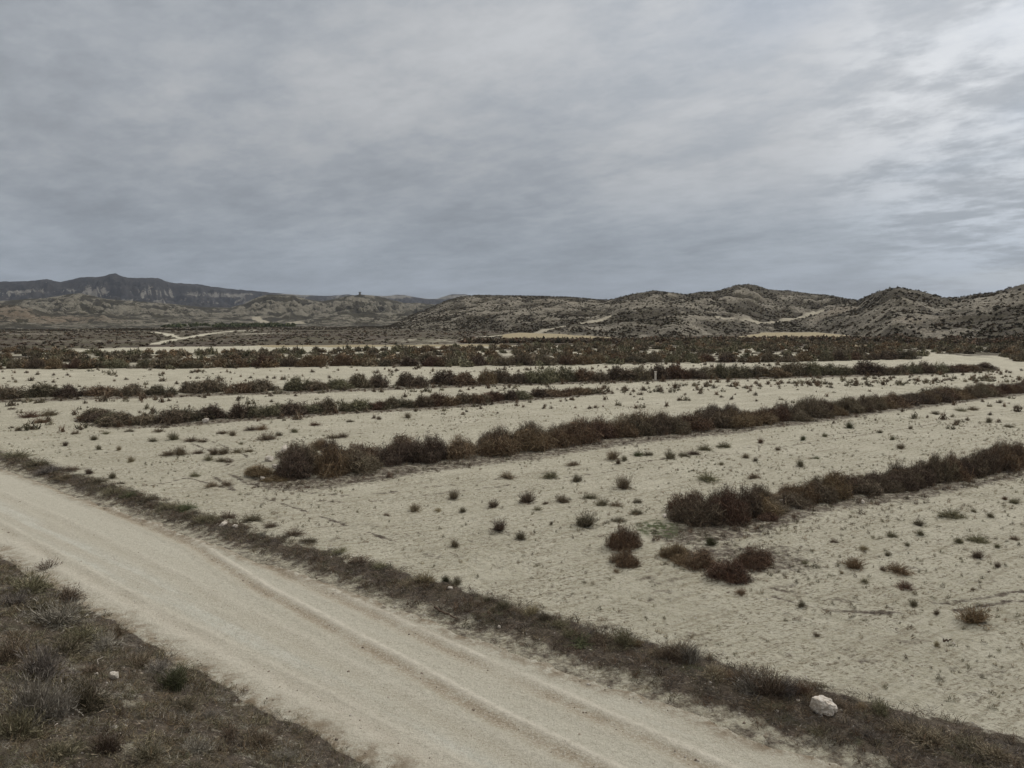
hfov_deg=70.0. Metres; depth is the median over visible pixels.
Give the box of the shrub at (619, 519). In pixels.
[611,515,627,522]
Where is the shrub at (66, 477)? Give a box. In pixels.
[53,473,72,480]
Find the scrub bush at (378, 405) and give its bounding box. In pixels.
[368,399,385,410]
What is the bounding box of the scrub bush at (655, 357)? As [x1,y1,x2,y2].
[645,350,664,362]
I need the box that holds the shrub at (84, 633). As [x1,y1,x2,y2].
[52,619,112,645]
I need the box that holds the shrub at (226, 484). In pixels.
[220,479,235,486]
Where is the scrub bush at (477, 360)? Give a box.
[468,355,489,365]
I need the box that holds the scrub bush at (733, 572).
[701,553,753,585]
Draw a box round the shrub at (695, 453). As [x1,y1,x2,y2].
[686,450,701,455]
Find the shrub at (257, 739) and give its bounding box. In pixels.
[236,722,284,752]
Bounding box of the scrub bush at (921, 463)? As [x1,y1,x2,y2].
[909,457,945,482]
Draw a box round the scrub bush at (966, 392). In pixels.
[956,388,972,397]
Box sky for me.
[0,0,1023,299]
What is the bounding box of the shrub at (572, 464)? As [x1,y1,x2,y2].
[564,459,581,466]
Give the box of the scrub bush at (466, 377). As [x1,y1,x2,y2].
[450,370,478,385]
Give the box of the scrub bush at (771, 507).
[748,490,786,517]
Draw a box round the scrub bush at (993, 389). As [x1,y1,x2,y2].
[977,379,996,392]
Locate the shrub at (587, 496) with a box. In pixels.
[577,491,599,499]
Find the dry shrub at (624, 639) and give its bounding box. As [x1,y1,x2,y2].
[608,624,645,650]
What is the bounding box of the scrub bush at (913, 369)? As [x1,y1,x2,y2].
[902,361,925,373]
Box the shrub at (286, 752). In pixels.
[267,744,302,763]
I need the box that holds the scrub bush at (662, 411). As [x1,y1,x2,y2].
[652,410,680,423]
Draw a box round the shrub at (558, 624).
[548,617,569,631]
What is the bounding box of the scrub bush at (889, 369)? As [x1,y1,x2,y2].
[877,364,898,374]
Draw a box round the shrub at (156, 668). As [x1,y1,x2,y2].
[142,654,176,675]
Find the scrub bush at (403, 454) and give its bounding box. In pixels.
[372,436,419,467]
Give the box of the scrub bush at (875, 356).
[868,351,880,359]
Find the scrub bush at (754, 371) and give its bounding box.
[744,362,770,376]
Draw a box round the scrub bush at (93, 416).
[73,409,120,422]
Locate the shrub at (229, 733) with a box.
[214,720,246,741]
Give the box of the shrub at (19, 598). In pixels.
[0,585,47,607]
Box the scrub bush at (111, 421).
[97,410,135,426]
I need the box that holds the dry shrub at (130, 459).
[126,456,136,462]
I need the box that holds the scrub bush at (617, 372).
[604,363,637,380]
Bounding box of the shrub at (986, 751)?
[965,735,1023,766]
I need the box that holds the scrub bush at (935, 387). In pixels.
[924,384,959,391]
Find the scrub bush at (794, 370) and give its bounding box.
[779,358,809,375]
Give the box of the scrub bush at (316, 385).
[300,379,331,390]
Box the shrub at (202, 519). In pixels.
[188,511,221,524]
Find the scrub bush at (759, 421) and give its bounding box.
[740,409,765,425]
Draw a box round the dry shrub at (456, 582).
[451,576,462,585]
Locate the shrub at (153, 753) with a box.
[124,735,178,767]
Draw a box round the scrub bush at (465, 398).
[454,390,473,403]
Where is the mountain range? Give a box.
[0,273,471,307]
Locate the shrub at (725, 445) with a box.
[712,441,731,448]
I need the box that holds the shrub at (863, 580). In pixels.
[858,577,870,584]
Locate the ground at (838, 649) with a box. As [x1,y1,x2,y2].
[0,327,1023,767]
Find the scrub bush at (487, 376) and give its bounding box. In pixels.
[475,366,501,383]
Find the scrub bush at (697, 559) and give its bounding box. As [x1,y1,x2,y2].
[681,546,728,571]
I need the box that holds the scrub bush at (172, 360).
[155,354,180,368]
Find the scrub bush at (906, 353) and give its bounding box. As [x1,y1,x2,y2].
[897,347,917,359]
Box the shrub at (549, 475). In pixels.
[537,469,560,478]
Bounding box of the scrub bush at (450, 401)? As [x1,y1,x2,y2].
[440,394,461,405]
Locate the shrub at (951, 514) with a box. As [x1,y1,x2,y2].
[932,506,972,520]
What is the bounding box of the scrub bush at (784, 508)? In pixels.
[768,498,790,513]
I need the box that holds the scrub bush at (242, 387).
[223,380,251,393]
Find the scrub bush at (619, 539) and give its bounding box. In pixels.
[603,520,644,551]
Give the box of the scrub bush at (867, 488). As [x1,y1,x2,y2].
[847,475,886,496]
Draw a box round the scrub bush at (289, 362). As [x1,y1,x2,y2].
[280,355,300,366]
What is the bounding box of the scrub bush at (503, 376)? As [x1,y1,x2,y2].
[490,367,511,383]
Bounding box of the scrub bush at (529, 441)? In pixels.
[507,423,558,452]
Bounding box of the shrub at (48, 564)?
[31,557,62,572]
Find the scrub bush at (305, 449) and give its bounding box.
[273,439,316,465]
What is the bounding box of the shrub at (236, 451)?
[231,448,242,452]
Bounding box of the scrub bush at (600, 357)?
[590,352,607,363]
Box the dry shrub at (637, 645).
[632,637,644,649]
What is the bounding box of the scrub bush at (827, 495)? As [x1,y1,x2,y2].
[806,480,841,504]
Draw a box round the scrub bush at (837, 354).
[831,347,849,360]
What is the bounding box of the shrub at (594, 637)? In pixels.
[586,631,606,647]
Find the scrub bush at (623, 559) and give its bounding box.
[608,546,641,569]
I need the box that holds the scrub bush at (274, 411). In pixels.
[264,402,287,416]
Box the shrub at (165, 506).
[151,501,183,514]
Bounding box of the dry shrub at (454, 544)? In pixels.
[448,538,459,548]
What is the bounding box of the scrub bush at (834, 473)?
[828,468,857,492]
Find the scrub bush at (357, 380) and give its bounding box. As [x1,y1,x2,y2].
[346,371,373,388]
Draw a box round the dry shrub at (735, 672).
[724,662,760,687]
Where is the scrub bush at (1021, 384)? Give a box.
[1008,380,1023,392]
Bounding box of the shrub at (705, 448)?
[694,442,715,451]
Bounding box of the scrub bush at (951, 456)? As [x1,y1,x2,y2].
[940,447,960,466]
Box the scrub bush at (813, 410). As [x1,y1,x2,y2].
[794,396,834,417]
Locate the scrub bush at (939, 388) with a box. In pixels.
[934,386,950,395]
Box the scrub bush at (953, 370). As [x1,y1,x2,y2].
[938,365,960,372]
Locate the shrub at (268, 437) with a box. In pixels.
[254,429,279,441]
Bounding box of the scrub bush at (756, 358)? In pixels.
[746,353,760,362]
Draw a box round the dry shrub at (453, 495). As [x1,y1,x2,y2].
[444,488,460,500]
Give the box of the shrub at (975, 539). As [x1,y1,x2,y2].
[963,534,993,544]
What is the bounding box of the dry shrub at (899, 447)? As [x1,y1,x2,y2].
[896,443,904,449]
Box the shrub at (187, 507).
[168,500,200,513]
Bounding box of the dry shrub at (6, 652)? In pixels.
[0,629,42,665]
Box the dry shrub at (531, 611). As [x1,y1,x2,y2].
[521,601,540,615]
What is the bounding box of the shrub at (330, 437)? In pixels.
[324,433,340,438]
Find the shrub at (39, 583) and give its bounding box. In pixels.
[4,567,59,597]
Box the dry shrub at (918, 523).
[911,519,927,525]
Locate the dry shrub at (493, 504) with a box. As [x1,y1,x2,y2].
[487,497,500,508]
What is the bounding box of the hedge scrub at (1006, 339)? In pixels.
[458,333,1023,345]
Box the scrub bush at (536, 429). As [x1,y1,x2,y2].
[510,419,548,436]
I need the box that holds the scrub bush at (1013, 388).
[1004,383,1016,393]
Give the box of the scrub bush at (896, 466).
[883,459,908,476]
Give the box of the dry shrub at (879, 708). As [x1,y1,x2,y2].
[867,696,889,716]
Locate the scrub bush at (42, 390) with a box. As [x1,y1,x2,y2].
[19,381,60,397]
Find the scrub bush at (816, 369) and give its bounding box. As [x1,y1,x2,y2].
[802,359,828,375]
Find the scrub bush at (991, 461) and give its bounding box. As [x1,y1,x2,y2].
[971,446,1003,473]
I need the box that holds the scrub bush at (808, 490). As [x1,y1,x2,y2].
[787,479,822,504]
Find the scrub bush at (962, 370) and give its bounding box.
[949,364,971,372]
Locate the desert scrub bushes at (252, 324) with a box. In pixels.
[160,321,296,327]
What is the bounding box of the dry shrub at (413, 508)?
[404,502,421,512]
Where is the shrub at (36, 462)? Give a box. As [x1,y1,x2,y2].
[22,456,53,467]
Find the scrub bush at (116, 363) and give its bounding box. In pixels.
[101,358,130,368]
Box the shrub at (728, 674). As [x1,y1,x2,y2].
[715,669,739,683]
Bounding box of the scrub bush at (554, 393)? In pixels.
[545,388,569,396]
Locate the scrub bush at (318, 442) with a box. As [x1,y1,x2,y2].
[308,437,328,450]
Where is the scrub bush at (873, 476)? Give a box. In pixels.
[863,469,887,482]
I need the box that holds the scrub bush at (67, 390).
[50,384,88,398]
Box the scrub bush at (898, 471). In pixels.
[889,466,909,479]
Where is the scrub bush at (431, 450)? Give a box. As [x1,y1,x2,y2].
[405,429,453,463]
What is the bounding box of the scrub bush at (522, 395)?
[514,390,532,399]
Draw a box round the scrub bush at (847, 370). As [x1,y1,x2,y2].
[835,365,858,375]
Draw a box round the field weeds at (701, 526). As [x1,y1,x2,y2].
[1,404,1023,710]
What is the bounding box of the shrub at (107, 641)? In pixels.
[84,627,127,654]
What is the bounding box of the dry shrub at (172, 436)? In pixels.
[165,431,179,440]
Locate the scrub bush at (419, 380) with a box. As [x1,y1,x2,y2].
[413,375,429,386]
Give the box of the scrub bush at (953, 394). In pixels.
[926,385,962,400]
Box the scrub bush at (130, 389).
[110,383,147,396]
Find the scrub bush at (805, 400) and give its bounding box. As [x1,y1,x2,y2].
[793,394,822,405]
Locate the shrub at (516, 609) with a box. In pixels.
[506,605,523,614]
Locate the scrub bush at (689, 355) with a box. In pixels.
[684,352,697,361]
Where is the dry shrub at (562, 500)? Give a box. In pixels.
[549,494,570,502]
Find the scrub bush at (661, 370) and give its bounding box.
[647,362,671,379]
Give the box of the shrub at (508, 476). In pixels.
[498,469,516,479]
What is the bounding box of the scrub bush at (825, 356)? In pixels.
[818,350,834,360]
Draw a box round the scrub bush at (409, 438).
[387,430,418,453]
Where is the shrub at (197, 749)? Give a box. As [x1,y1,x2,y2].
[177,728,219,758]
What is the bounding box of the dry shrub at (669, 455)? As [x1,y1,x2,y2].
[660,449,678,459]
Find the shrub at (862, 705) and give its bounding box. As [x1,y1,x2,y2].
[852,701,871,710]
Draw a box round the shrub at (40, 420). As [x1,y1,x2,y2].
[24,415,55,423]
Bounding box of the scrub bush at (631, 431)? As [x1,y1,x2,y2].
[604,419,640,438]
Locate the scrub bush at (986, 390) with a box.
[969,379,997,396]
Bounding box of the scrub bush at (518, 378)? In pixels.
[508,372,530,383]
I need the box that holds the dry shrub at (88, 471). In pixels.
[83,467,94,474]
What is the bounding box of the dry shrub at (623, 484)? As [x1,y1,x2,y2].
[611,473,637,490]
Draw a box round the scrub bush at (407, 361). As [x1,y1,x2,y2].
[398,354,418,366]
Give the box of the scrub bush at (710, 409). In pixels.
[694,399,721,416]
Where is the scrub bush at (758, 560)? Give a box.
[734,543,775,572]
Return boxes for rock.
[109,671,118,678]
[265,456,273,460]
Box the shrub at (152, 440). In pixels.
[146,437,157,441]
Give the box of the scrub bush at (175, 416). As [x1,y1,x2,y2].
[153,405,193,424]
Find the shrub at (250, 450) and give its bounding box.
[243,448,254,452]
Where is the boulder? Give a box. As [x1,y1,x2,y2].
[809,695,837,716]
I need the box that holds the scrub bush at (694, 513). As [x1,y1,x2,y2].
[664,491,732,527]
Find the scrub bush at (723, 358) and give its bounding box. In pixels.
[717,351,735,361]
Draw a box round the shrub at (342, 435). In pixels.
[337,432,348,437]
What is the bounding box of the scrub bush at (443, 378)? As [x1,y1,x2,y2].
[427,369,458,385]
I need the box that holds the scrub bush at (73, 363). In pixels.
[61,356,82,368]
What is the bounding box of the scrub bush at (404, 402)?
[388,396,415,407]
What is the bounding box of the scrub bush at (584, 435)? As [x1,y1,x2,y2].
[561,417,601,444]
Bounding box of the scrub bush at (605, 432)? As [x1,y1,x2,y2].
[587,417,620,440]
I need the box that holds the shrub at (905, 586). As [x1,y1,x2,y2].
[893,578,917,591]
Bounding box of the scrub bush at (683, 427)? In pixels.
[668,412,691,434]
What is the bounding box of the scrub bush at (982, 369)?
[969,364,986,370]
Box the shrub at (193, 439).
[183,435,197,442]
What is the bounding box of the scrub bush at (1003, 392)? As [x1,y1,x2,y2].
[988,384,1008,395]
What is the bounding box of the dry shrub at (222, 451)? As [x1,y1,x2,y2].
[215,447,230,454]
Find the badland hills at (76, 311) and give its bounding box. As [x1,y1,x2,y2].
[0,293,434,329]
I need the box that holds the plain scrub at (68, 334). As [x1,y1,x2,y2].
[0,326,996,352]
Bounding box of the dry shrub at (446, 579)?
[439,574,450,583]
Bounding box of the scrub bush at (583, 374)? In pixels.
[572,366,595,381]
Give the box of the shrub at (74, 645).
[39,629,97,658]
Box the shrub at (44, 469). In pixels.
[33,462,65,473]
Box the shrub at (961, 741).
[946,726,983,761]
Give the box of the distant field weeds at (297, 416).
[0,356,1023,433]
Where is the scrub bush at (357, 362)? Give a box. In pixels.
[351,357,378,365]
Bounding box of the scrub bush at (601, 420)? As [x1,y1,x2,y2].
[591,415,615,426]
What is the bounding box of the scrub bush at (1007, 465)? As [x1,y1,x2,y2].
[976,445,1017,471]
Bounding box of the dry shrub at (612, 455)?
[603,448,622,459]
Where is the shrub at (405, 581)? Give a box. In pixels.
[395,574,417,586]
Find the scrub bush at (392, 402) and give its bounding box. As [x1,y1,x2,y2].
[383,395,399,408]
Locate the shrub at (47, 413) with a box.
[37,408,61,416]
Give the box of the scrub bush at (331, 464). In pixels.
[311,442,353,479]
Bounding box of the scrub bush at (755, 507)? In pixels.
[724,481,763,519]
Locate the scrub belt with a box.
[0,336,1023,369]
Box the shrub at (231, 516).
[218,511,240,519]
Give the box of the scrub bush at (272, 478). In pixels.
[259,474,289,482]
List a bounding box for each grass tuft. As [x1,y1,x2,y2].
[150,667,193,694]
[167,662,190,684]
[497,597,515,612]
[536,611,556,622]
[560,627,578,640]
[664,634,702,663]
[670,640,705,664]
[762,672,806,700]
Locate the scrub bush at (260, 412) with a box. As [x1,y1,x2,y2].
[246,404,270,417]
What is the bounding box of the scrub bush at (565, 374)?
[546,365,580,381]
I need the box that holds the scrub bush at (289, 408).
[275,398,310,415]
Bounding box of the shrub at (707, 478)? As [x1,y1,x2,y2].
[695,469,721,483]
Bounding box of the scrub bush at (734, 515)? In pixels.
[708,482,752,526]
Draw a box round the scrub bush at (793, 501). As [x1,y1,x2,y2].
[770,491,815,508]
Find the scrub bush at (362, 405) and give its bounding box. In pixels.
[347,398,372,410]
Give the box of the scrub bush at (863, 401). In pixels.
[853,394,877,411]
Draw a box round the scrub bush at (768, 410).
[750,406,775,415]
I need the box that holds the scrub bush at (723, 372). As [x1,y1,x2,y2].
[714,361,731,378]
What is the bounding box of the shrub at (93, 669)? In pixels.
[76,659,108,675]
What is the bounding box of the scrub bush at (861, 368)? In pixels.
[852,359,887,374]
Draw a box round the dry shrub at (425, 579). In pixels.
[408,570,437,584]
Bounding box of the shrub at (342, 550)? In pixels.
[326,545,346,554]
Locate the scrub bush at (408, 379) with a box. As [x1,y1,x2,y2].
[395,371,415,386]
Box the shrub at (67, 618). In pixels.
[15,590,99,631]
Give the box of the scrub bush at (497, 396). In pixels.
[481,389,505,401]
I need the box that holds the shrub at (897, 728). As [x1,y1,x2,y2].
[881,715,936,746]
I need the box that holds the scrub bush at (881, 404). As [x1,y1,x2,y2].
[858,394,887,409]
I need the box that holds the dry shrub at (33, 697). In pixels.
[0,666,78,728]
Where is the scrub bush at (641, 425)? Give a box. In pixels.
[610,412,658,436]
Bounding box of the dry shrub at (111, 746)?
[82,726,130,759]
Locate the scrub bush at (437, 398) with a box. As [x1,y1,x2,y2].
[429,391,446,406]
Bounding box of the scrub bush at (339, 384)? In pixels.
[325,378,355,389]
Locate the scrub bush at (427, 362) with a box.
[419,355,442,366]
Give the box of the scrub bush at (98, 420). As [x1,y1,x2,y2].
[93,409,121,424]
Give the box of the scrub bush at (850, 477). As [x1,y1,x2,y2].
[844,470,863,488]
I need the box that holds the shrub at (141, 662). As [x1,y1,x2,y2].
[117,649,161,669]
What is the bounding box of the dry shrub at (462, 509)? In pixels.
[458,507,466,512]
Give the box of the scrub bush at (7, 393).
[0,383,26,399]
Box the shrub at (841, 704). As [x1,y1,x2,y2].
[833,697,849,708]
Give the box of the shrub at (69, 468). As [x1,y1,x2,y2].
[62,465,84,471]
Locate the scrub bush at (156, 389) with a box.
[145,384,178,395]
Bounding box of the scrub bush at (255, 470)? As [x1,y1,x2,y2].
[244,464,276,477]
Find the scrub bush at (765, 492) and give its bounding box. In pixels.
[752,483,774,500]
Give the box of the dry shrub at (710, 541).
[703,535,720,546]
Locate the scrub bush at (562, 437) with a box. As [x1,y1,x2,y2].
[542,424,579,448]
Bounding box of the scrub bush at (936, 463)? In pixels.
[921,446,953,483]
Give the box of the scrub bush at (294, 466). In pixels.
[273,447,314,480]
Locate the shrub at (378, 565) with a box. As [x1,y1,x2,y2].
[368,561,389,569]
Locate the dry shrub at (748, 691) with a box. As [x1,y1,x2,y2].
[722,666,777,699]
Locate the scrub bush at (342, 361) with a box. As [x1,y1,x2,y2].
[329,354,353,365]
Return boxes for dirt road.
[0,469,846,767]
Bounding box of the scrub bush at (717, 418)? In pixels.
[692,407,736,428]
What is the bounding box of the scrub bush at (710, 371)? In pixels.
[698,366,717,378]
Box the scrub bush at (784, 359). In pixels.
[776,354,799,361]
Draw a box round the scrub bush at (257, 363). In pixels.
[251,354,278,366]
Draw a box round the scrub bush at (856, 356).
[847,351,862,359]
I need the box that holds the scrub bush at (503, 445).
[474,428,522,457]
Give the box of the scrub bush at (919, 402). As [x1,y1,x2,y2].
[894,392,924,405]
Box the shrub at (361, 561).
[341,556,374,566]
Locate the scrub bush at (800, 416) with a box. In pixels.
[787,407,813,421]
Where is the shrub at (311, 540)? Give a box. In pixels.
[299,535,319,542]
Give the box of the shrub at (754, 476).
[746,471,761,478]
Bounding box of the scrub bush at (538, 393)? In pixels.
[529,387,548,397]
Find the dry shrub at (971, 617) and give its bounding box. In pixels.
[948,600,996,629]
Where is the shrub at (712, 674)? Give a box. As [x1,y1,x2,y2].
[697,661,729,684]
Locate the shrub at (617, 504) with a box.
[607,500,624,507]
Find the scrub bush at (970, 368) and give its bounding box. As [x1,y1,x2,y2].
[959,364,979,371]
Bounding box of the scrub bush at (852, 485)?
[839,476,856,496]
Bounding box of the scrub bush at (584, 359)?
[573,353,592,364]
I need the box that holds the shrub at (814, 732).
[804,722,825,736]
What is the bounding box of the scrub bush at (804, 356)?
[794,351,812,361]
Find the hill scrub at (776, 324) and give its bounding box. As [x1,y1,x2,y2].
[0,284,1023,345]
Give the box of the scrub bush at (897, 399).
[884,394,915,408]
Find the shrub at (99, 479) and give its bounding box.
[83,477,107,484]
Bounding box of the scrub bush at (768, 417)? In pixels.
[752,409,780,424]
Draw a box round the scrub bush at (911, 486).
[877,471,920,491]
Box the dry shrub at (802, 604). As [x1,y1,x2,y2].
[796,599,805,607]
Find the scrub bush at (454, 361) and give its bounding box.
[445,357,463,365]
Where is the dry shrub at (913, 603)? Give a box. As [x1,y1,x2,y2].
[906,598,918,606]
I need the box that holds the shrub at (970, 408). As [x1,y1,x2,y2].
[966,406,978,410]
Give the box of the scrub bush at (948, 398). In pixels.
[922,388,955,402]
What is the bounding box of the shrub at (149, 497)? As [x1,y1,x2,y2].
[137,492,162,504]
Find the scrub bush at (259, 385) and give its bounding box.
[244,378,281,392]
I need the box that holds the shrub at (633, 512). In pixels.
[630,508,644,514]
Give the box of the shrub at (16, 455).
[0,449,36,462]
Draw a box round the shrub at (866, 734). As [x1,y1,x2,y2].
[859,727,879,744]
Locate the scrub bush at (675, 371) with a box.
[665,359,692,378]
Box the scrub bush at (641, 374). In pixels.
[629,362,652,379]
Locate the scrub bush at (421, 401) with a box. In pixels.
[412,393,435,407]
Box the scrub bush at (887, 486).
[870,473,905,493]
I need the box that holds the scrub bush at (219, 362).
[213,357,226,366]
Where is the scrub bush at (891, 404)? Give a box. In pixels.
[877,396,899,408]
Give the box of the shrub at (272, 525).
[262,521,279,528]
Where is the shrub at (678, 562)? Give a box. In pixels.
[667,554,695,570]
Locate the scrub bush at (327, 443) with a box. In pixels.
[319,430,346,459]
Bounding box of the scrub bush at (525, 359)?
[511,353,534,365]
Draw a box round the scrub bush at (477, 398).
[470,393,485,403]
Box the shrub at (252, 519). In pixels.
[237,511,267,522]
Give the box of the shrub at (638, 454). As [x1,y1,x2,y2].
[632,450,643,456]
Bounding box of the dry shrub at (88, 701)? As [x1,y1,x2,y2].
[48,670,128,715]
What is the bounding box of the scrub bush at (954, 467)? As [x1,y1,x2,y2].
[928,454,962,482]
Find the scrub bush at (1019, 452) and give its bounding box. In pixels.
[1004,440,1023,466]
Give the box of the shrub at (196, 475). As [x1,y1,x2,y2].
[189,470,200,476]
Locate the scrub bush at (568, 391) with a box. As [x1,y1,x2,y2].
[560,387,575,395]
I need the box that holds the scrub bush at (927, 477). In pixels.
[908,463,939,488]
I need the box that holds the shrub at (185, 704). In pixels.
[167,693,204,714]
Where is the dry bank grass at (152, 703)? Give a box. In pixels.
[0,554,394,767]
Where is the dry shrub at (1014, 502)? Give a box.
[1005,497,1020,503]
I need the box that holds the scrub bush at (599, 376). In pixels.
[591,369,609,381]
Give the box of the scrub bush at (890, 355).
[878,350,898,359]
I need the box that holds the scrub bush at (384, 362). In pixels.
[377,358,393,366]
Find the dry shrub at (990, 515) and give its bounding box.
[985,512,996,518]
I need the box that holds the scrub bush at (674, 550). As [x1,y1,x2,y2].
[654,542,691,561]
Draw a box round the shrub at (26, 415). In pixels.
[15,410,43,417]
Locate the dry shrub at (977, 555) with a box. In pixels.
[970,548,987,559]
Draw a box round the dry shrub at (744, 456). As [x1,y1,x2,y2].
[740,452,749,458]
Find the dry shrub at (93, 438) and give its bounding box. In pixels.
[89,435,98,440]
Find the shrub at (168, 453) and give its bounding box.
[158,449,177,456]
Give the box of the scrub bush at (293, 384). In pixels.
[281,375,311,390]
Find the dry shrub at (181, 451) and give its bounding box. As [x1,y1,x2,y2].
[171,445,190,455]
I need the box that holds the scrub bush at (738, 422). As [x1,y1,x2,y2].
[714,406,756,428]
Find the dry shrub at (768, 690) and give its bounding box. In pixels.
[746,664,797,702]
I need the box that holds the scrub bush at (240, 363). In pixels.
[225,356,250,367]
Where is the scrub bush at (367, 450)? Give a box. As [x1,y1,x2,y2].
[344,440,379,456]
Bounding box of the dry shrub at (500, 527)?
[487,515,507,532]
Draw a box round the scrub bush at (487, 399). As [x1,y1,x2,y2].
[477,393,491,402]
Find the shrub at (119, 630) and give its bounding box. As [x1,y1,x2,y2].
[102,620,132,635]
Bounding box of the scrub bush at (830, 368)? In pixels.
[822,363,844,375]
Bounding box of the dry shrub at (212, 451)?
[206,446,218,454]
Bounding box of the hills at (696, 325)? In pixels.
[0,284,1023,345]
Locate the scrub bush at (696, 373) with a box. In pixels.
[687,367,708,378]
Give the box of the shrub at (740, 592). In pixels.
[734,585,747,596]
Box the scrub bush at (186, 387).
[177,380,201,393]
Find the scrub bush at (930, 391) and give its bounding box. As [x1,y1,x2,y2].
[923,389,941,401]
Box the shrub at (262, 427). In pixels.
[256,424,268,430]
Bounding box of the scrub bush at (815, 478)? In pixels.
[808,474,825,485]
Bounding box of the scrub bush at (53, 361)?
[44,354,62,368]
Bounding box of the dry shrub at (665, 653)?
[655,642,682,663]
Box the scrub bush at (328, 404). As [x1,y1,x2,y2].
[317,396,337,412]
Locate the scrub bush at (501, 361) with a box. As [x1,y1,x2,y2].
[490,354,512,365]
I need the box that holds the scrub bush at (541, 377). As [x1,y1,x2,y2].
[522,364,560,383]
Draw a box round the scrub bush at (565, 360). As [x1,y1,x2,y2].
[558,354,575,364]
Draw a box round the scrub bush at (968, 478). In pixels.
[948,450,977,482]
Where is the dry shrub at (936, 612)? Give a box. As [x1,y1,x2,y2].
[932,608,940,615]
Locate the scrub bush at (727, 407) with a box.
[717,402,741,415]
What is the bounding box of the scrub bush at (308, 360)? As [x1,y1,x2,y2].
[294,353,327,366]
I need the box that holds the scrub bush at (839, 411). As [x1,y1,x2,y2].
[831,404,849,415]
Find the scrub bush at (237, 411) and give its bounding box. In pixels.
[223,400,257,418]
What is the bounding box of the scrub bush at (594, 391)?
[588,387,602,393]
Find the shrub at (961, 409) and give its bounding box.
[953,407,971,411]
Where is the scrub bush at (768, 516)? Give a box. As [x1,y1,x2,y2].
[755,511,781,522]
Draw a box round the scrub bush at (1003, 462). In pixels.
[988,441,1006,471]
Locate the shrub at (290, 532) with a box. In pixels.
[283,526,306,537]
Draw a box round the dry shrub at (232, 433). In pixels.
[227,430,237,435]
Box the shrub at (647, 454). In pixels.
[641,451,652,455]
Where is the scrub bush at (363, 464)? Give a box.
[339,447,384,475]
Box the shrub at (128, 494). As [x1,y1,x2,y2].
[116,489,140,498]
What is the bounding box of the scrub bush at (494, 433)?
[475,423,516,446]
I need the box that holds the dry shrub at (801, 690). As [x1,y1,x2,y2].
[790,680,817,699]
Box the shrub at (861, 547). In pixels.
[857,544,871,550]
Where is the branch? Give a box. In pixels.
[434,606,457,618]
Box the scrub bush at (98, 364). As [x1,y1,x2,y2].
[80,359,103,367]
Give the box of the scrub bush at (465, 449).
[441,431,481,460]
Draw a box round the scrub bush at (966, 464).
[957,452,980,477]
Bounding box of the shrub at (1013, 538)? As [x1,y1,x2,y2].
[1009,535,1020,540]
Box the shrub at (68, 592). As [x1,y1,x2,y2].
[54,583,87,602]
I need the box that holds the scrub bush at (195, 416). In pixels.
[175,406,216,421]
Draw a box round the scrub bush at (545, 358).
[534,353,556,364]
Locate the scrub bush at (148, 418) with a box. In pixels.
[125,412,156,425]
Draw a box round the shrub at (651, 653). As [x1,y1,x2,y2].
[642,647,664,660]
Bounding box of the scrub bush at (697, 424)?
[672,409,716,431]
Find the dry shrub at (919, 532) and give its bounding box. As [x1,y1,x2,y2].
[915,528,926,535]
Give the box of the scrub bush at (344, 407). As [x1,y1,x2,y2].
[338,402,357,411]
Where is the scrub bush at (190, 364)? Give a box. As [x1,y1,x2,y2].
[176,358,203,368]
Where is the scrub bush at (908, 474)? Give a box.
[893,466,928,487]
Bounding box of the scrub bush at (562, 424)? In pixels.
[546,420,570,433]
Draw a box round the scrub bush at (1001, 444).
[980,437,1022,463]
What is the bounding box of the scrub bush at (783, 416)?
[771,399,794,420]
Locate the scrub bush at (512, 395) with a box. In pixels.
[502,389,517,400]
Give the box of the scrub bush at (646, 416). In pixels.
[613,406,653,421]
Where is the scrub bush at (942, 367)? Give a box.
[926,359,949,372]
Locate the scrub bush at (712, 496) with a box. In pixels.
[704,481,739,505]
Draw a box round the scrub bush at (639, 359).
[624,354,646,362]
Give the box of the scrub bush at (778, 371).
[756,365,791,377]
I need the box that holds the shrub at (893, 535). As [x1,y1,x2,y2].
[886,531,899,537]
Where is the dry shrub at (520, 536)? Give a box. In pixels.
[511,530,526,540]
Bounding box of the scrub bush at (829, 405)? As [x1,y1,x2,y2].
[819,400,834,416]
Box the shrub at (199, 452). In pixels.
[190,449,205,454]
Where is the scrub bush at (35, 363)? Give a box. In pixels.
[24,355,45,368]
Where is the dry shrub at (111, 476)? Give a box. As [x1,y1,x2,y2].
[108,471,118,478]
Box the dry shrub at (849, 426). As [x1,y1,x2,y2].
[844,420,856,428]
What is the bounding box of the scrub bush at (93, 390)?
[82,384,120,396]
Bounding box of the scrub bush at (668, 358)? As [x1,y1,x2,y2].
[664,353,680,362]
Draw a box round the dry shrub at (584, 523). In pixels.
[570,508,603,529]
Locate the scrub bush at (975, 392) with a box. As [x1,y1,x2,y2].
[961,383,988,397]
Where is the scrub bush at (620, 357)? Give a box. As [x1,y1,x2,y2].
[609,354,625,362]
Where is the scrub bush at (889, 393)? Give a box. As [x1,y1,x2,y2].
[882,389,897,398]
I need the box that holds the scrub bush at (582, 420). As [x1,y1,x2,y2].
[565,415,602,430]
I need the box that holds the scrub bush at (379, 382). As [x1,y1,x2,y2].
[369,372,391,387]
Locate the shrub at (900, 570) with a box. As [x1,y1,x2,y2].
[884,561,917,577]
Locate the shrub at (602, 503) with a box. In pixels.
[595,497,609,505]
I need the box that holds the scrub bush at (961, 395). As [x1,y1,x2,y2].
[946,386,975,399]
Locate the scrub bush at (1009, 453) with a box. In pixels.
[990,443,1023,471]
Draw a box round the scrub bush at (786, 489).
[775,482,800,497]
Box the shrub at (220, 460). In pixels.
[214,456,227,462]
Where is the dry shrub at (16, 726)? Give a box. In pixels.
[0,702,61,741]

